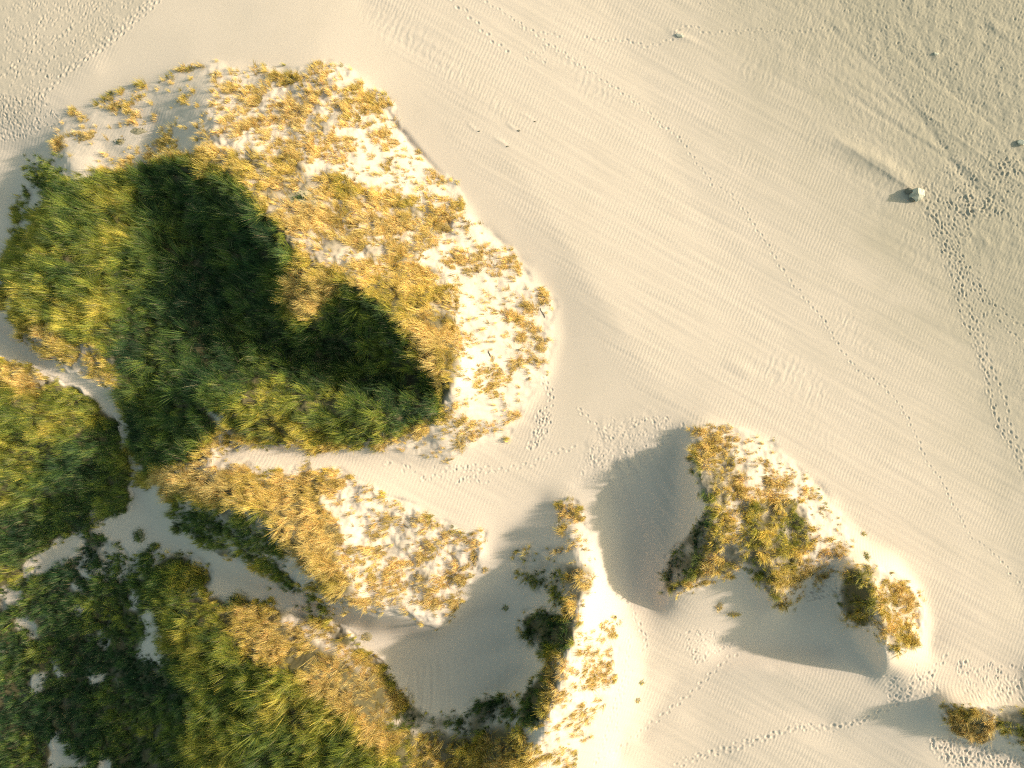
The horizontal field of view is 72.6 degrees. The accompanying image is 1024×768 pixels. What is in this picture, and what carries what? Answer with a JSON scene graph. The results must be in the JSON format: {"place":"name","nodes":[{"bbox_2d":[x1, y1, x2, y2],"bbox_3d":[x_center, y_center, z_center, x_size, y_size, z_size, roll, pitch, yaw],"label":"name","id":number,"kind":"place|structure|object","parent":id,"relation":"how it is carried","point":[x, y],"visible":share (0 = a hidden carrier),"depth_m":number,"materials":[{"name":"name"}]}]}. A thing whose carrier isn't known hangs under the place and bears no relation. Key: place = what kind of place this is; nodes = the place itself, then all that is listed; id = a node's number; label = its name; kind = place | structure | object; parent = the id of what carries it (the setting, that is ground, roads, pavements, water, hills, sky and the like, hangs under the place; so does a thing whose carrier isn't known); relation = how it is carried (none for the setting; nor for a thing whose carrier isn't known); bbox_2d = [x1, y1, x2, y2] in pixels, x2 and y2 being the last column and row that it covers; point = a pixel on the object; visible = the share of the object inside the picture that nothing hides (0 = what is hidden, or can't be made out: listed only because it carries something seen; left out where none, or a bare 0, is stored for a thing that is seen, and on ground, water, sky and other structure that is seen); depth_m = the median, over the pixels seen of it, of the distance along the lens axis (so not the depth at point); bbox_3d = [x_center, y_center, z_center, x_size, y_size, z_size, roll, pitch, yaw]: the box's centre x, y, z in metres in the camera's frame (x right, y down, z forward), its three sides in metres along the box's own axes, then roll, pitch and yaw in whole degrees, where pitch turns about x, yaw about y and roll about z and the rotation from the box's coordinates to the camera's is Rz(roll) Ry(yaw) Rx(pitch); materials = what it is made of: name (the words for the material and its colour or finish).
{"place":"outdoors","nodes":[
{"label":"outdoors","id":0,"kind":"place"},
{"bbox_2d":[0,0,1023,767],"bbox_3d":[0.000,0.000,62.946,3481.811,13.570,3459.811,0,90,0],"label":"ground","id":1,"kind":"structure","parent":0,"point":[716,216],"depth_m":63.44,"materials":[{"name":"beige sand"}]},
{"bbox_2d":[48,134,64,153],"bbox_3d":[-40.663,-21.447,62.261,2.212,1.318,2.099,-26,90,0],"label":"grass tussock","id":2,"kind":"object","parent":1,"relation":"on","point":[57,144],"depth_m":62.22,"materials":[{"name":"yellow plant"}]},
{"bbox_2d":[0,355,134,586],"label":"dune grass","id":3,"kind":"structure","parent":1,"relation":"on","point":[32,476],"depth_m":64.42,"materials":[{"name":"green plant"}]},
{"bbox_2d":[0,532,191,767],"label":"scrub","id":4,"kind":"object","parent":1,"relation":"on","point":[57,644],"visible":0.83,"depth_m":67.84,"materials":[{"name":"green plant"}]},
{"bbox_2d":[106,89,113,95],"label":"grass tussock","id":5,"kind":"object","parent":1,"relation":"on","point":[111,93],"depth_m":62.63,"materials":[{"name":"yellow plant"}]},
{"bbox_2d":[108,102,116,110],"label":"grass tussock","id":6,"kind":"object","parent":1,"relation":"on","point":[112,106],"depth_m":62.35,"materials":[{"name":"yellow plant"}]},
{"bbox_2d":[113,137,125,144],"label":"leafy plant","id":7,"kind":"object","parent":1,"relation":"on","point":[120,142],"visible":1,"depth_m":61.89,"materials":[{"name":"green plant"}]},
{"bbox_2d":[130,128,147,134],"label":"leafy plant","id":8,"kind":"object","parent":1,"relation":"on","point":[136,131],"visible":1,"depth_m":61.96,"materials":[{"name":"plant"}]},
{"bbox_2d":[135,93,143,101],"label":"grass tussock","id":9,"kind":"object","parent":1,"relation":"on","point":[139,99],"depth_m":62.20,"materials":[{"name":"yellow plant"}]},
{"bbox_2d":[132,528,146,543],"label":"grass tussock","id":10,"kind":"object","parent":1,"relation":"on","point":[139,536],"depth_m":66.75,"materials":[{"name":"green plant"}]},
{"bbox_2d":[147,542,160,550],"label":"grass tussock","id":11,"kind":"object","parent":1,"relation":"on","point":[153,544],"depth_m":66.42,"materials":[{"name":"green plant"}]},
{"bbox_2d":[185,65,194,72],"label":"grass tussock","id":12,"kind":"object","parent":1,"relation":"on","point":[190,68],"depth_m":62.15,"materials":[{"name":"yellow plant"}]},
{"bbox_2d":[212,68,218,79],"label":"grass tussock","id":13,"kind":"object","parent":1,"relation":"on","point":[215,75],"depth_m":61.42,"materials":[{"name":"yellow plant"}]},
{"bbox_2d":[0,485,465,767],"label":"dune grass","id":14,"kind":"structure","parent":1,"relation":"on","point":[174,592],"depth_m":63.04,"materials":[{"name":"green plant"}]},
{"bbox_2d":[223,590,246,620],"bbox_3d":[-25.112,20.052,63.376,2.790,2.016,2.526,-39,90,0],"label":"grass tussock","id":15,"kind":"object","parent":1,"relation":"on","point":[234,599],"depth_m":63.58,"materials":[{"name":"green plant"}]},
{"bbox_2d":[270,571,284,584],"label":"grass tussock","id":16,"kind":"object","parent":1,"relation":"on","point":[279,577],"depth_m":62.48,"materials":[{"name":"green plant"}]},
{"bbox_2d":[0,58,555,487],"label":"dune grass","id":17,"kind":"structure","parent":1,"relation":"on","point":[48,229],"depth_m":60.12,"materials":[{"name":"green plant"}]},
{"bbox_2d":[282,189,321,211],"bbox_3d":[-17.499,-15.405,58.260,3.840,1.579,2.382,0,90,0],"label":"leafy plant","id":18,"kind":"object","parent":1,"relation":"on","point":[292,195],"visible":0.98,"depth_m":58.20,"materials":[{"name":"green plant"}]},
{"bbox_2d":[133,450,487,626],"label":"dune grass","id":19,"kind":"structure","parent":1,"relation":"on","point":[199,494],"depth_m":60.33,"materials":[{"name":"yellow plant"}]},
{"bbox_2d":[358,632,373,641],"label":"grass tussock","id":20,"kind":"object","parent":1,"relation":"on","point":[366,636],"depth_m":63.69,"materials":[{"name":"yellow plant"}]},
{"bbox_2d":[373,430,393,452],"bbox_3d":[-11.434,5.021,60.896,2.008,1.953,2.267,37,90,0],"label":"grass tussock","id":21,"kind":"object","parent":1,"relation":"on","point":[384,444],"depth_m":60.87,"materials":[{"name":"yellow plant"}]},
{"bbox_2d":[405,219,420,230],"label":"grass tussock","id":22,"kind":"object","parent":1,"relation":"on","point":[415,225],"depth_m":60.59,"materials":[{"name":"yellow plant"}]},
{"bbox_2d":[411,420,428,436],"bbox_3d":[-8.246,3.843,60.568,2.020,1.703,1.910,-30,90,0],"label":"grass tussock","id":23,"kind":"object","parent":1,"relation":"on","point":[418,430],"depth_m":60.56,"materials":[{"name":"yellow plant"}]},
{"bbox_2d":[419,207,449,236],"bbox_3d":[-6.895,-14.116,61.508,2.904,2.056,2.998,33,90,0],"label":"grass tussock","id":24,"kind":"object","parent":1,"relation":"on","point":[432,223],"depth_m":61.47,"materials":[{"name":"yellow plant"}]},
{"bbox_2d":[434,179,447,185],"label":"grass tussock","id":25,"kind":"object","parent":1,"relation":"on","point":[442,181],"depth_m":62.70,"materials":[{"name":"yellow plant"}]},
{"bbox_2d":[450,252,464,261],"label":"grass tussock","id":26,"kind":"object","parent":1,"relation":"on","point":[458,257],"depth_m":61.32,"materials":[{"name":"yellow plant"}]},
{"bbox_2d":[453,433,467,452],"bbox_3d":[-4.580,5.065,62.048,1.580,1.267,2.356,-12,90,0],"label":"grass tussock","id":27,"kind":"object","parent":1,"relation":"on","point":[460,439],"depth_m":61.99,"materials":[{"name":"yellow plant"}]},
{"bbox_2d":[469,547,477,566],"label":"grass tussock","id":28,"kind":"object","parent":1,"relation":"on","point":[473,555],"depth_m":63.15,"materials":[{"name":"yellow plant"}]},
{"bbox_2d":[512,330,528,343],"bbox_3d":[0.794,-4.215,62.313,1.744,0.879,1.578,17,90,0],"label":"grass tussock","id":29,"kind":"object","parent":1,"relation":"on","point":[525,338],"depth_m":62.31,"materials":[{"name":"yellow plant"}]},
{"bbox_2d":[455,497,620,767],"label":"dune grass","id":30,"kind":"structure","parent":1,"relation":"on","point":[479,739],"depth_m":59.75,"materials":[{"name":"yellow plant"}]},
{"bbox_2d":[716,601,724,612],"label":"grass tussock","id":31,"kind":"object","parent":1,"relation":"on","point":[719,606],"depth_m":62.68,"materials":[{"name":"yellow plant"}]},
{"bbox_2d":[726,611,741,617],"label":"grass tussock","id":32,"kind":"object","parent":1,"relation":"on","point":[733,614],"depth_m":63.12,"materials":[{"name":"yellow plant"}]},
{"bbox_2d":[656,423,924,659],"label":"dune grass","id":33,"kind":"structure","parent":1,"relation":"on","point":[916,642],"depth_m":60.81,"materials":[{"name":"yellow plant"}]},
{"bbox_2d":[863,551,870,561],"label":"grass tussock","id":34,"kind":"object","parent":1,"relation":"on","point":[866,556],"depth_m":62.15,"materials":[{"name":"yellow plant"}]},
{"bbox_2d":[905,188,912,193],"bbox_3d":[36.295,-17.673,63.754,0.717,0.527,0.535,-23,90,0],"label":"beach stone","id":35,"kind":"object","parent":1,"relation":"on","point":[908,190],"visible":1,"depth_m":63.62,"materials":[{"name":"grey stone"}]},
{"bbox_2d":[909,188,924,201],"bbox_3d":[37.046,-17.354,63.629,1.268,1.276,1.294,0,90,0],"label":"boulder","id":36,"kind":"object","parent":1,"relation":"on","point":[917,194],"visible":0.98,"depth_m":63.37,"materials":[{"name":"stone"}]},
{"bbox_2d":[938,700,1023,750],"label":"dune grass","id":37,"kind":"structure","parent":1,"relation":"on","point":[972,737],"depth_m":61.68,"materials":[{"name":"yellow plant"}]},
{"bbox_2d":[1017,139,1023,145],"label":"beach stone","id":38,"kind":"object","parent":1,"relation":"on","point":[1020,142],"visible":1,"depth_m":63.77,"materials":[{"name":"grey stone"}]}
]}

